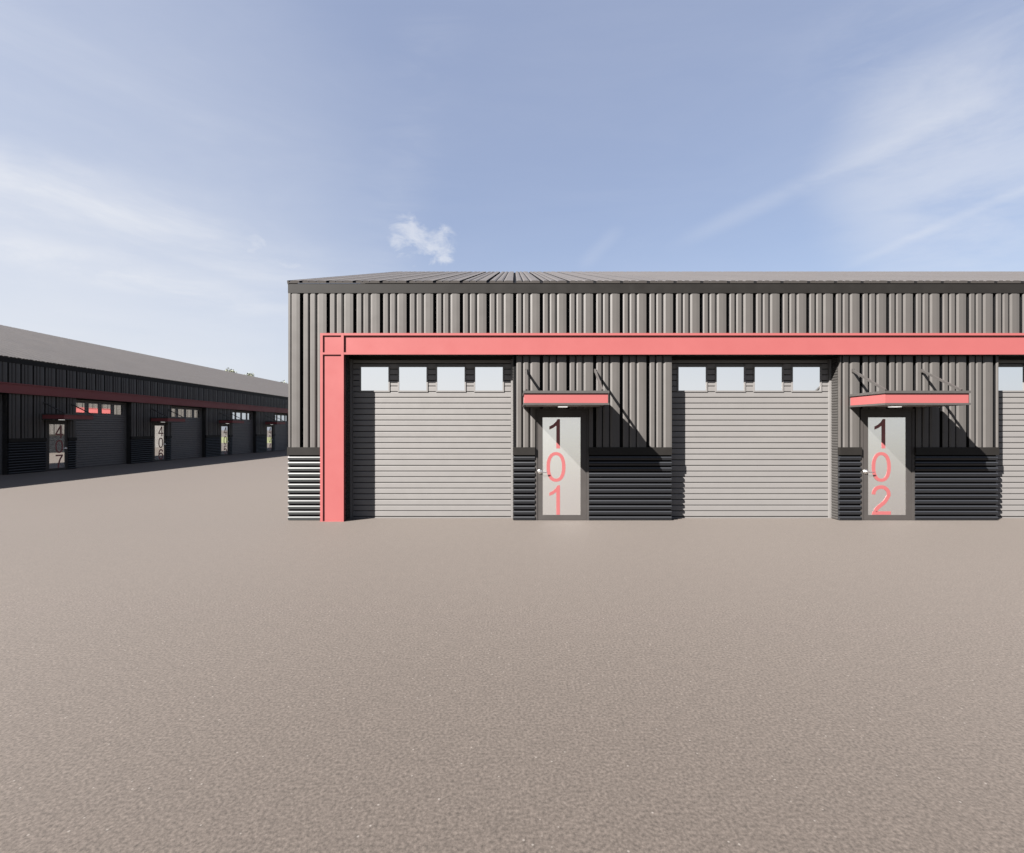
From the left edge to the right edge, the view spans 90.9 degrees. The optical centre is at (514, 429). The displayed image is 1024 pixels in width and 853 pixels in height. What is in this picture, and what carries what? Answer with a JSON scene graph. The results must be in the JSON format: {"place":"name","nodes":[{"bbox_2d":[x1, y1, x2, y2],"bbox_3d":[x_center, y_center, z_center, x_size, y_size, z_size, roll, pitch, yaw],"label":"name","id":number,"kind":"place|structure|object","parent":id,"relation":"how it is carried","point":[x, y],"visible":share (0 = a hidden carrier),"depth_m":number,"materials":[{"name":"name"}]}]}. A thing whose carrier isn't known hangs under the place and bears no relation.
{"place":"outdoors","nodes":[
{"label":"outdoors","id":0,"kind":"place"},
{"bbox_2d":[0,325,287,474],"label":"warehouse","id":1,"kind":"structure","parent":0,"point":[66,403],"depth_m":25.40,"materials":[{"name":"metal"}]},
{"bbox_2d":[0,393,1,474],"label":"roller door","id":2,"kind":"structure","parent":1,"relation":"in","point":[0,393],"depth_m":19.11,"materials":[{"name":"metal"}]},
{"bbox_2d":[45,420,67,470],"bbox_3d":[-19.243,0.650,21.216,0.114,2.100,1.015,0,0,0],"label":"entry door","id":3,"kind":"structure","parent":1,"relation":"in","point":[56,444],"depth_m":21.20,"materials":[{"name":"grey glass"}]},
{"bbox_2d":[75,398,125,467],"bbox_3d":[-19.500,0.120,23.706,0.110,3.160,3.146,0,0,0],"label":"roller door","id":4,"kind":"structure","parent":1,"relation":"in","point":[101,441],"depth_m":23.80,"materials":[{"name":"metal"}]},
{"bbox_2d":[152,422,165,461],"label":"entry door","id":5,"kind":"structure","parent":1,"relation":"in","point":[159,430],"depth_m":27.35,"materials":[{"name":"grey metal"}]},
{"bbox_2d":[171,405,201,459],"bbox_3d":[-19.500,0.120,29.831,0.110,3.160,3.146,0,0,0],"label":"roller door","id":6,"kind":"structure","parent":1,"relation":"in","point":[186,440],"depth_m":30.04,"materials":[{"name":"metal"}]},
{"bbox_2d":[220,424,228,455],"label":"entry door","id":7,"kind":"structure","parent":1,"relation":"in","point":[224,428],"depth_m":33.48,"materials":[{"name":"grey metal"}]},
{"bbox_2d":[232,410,252,453],"bbox_3d":[-19.500,0.120,35.956,0.110,3.160,3.146,0,0,0],"label":"roller door","id":8,"kind":"structure","parent":1,"relation":"in","point":[242,438],"depth_m":36.27,"materials":[{"name":"metal"}]},
{"bbox_2d":[266,425,272,451],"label":"entry door","id":9,"kind":"structure","parent":1,"relation":"in","point":[269,438],"depth_m":39.63,"materials":[{"name":"grey metal"}]},
{"bbox_2d":[275,413,287,450],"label":"roller door","id":10,"kind":"structure","parent":1,"relation":"in","point":[281,431],"depth_m":42.19,"materials":[{"name":"metal"}]},
{"bbox_2d":[224,368,253,376],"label":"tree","id":11,"kind":"object","parent":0,"point":[230,370],"visible":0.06,"depth_m":69.13,"materials":[{"name":"plant"}]},
{"bbox_2d":[0,450,1023,852],"bbox_3d":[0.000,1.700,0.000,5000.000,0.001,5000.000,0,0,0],"label":"asphalt ground","id":12,"kind":"structure","parent":0,"point":[218,654],"depth_m":3.45,"materials":[{"name":"grey asphalt"}]},
{"bbox_2d":[0,0,1023,383],"label":"sky","id":13,"kind":"structure","parent":0,"point":[168,167],"materials":[{"name":"blue"}]},
{"bbox_2d":[287,271,1023,521],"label":"warehouse","id":14,"kind":"structure","parent":0,"point":[670,395],"depth_m":9.48,"materials":[{"name":"metal"}]},
{"bbox_2d":[350,356,512,517],"bbox_3d":[-1.596,0.120,9.740,3.146,3.160,0.110,0,0,0],"label":"roller door","id":15,"kind":"structure","parent":14,"relation":"in","point":[431,436],"depth_m":9.73,"materials":[{"name":"metal"}]},
{"bbox_2d":[535,409,588,519],"bbox_3d":[0.893,0.650,9.483,1.015,2.100,0.114,0,0,0],"label":"entry door","id":16,"kind":"structure","parent":14,"relation":"in","point":[563,434],"depth_m":9.50,"materials":[{"name":"grey"}]},
{"bbox_2d":[671,356,831,517],"bbox_3d":[4.529,0.120,9.740,3.146,3.160,0.110,0,0,0],"label":"roller door","id":17,"kind":"structure","parent":14,"relation":"in","point":[751,435],"depth_m":9.73,"materials":[{"name":"metal"}]},
{"bbox_2d":[860,409,914,519],"bbox_3d":[7.018,0.650,9.483,1.015,2.100,0.114,0,0,0],"label":"entry door","id":18,"kind":"structure","parent":14,"relation":"in","point":[887,436],"depth_m":9.50,"materials":[{"name":"grey metal"}]},
{"bbox_2d":[996,356,1023,517],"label":"roller door","id":19,"kind":"structure","parent":14,"relation":"in","point":[1010,460],"depth_m":9.73,"materials":[{"name":"metal"}]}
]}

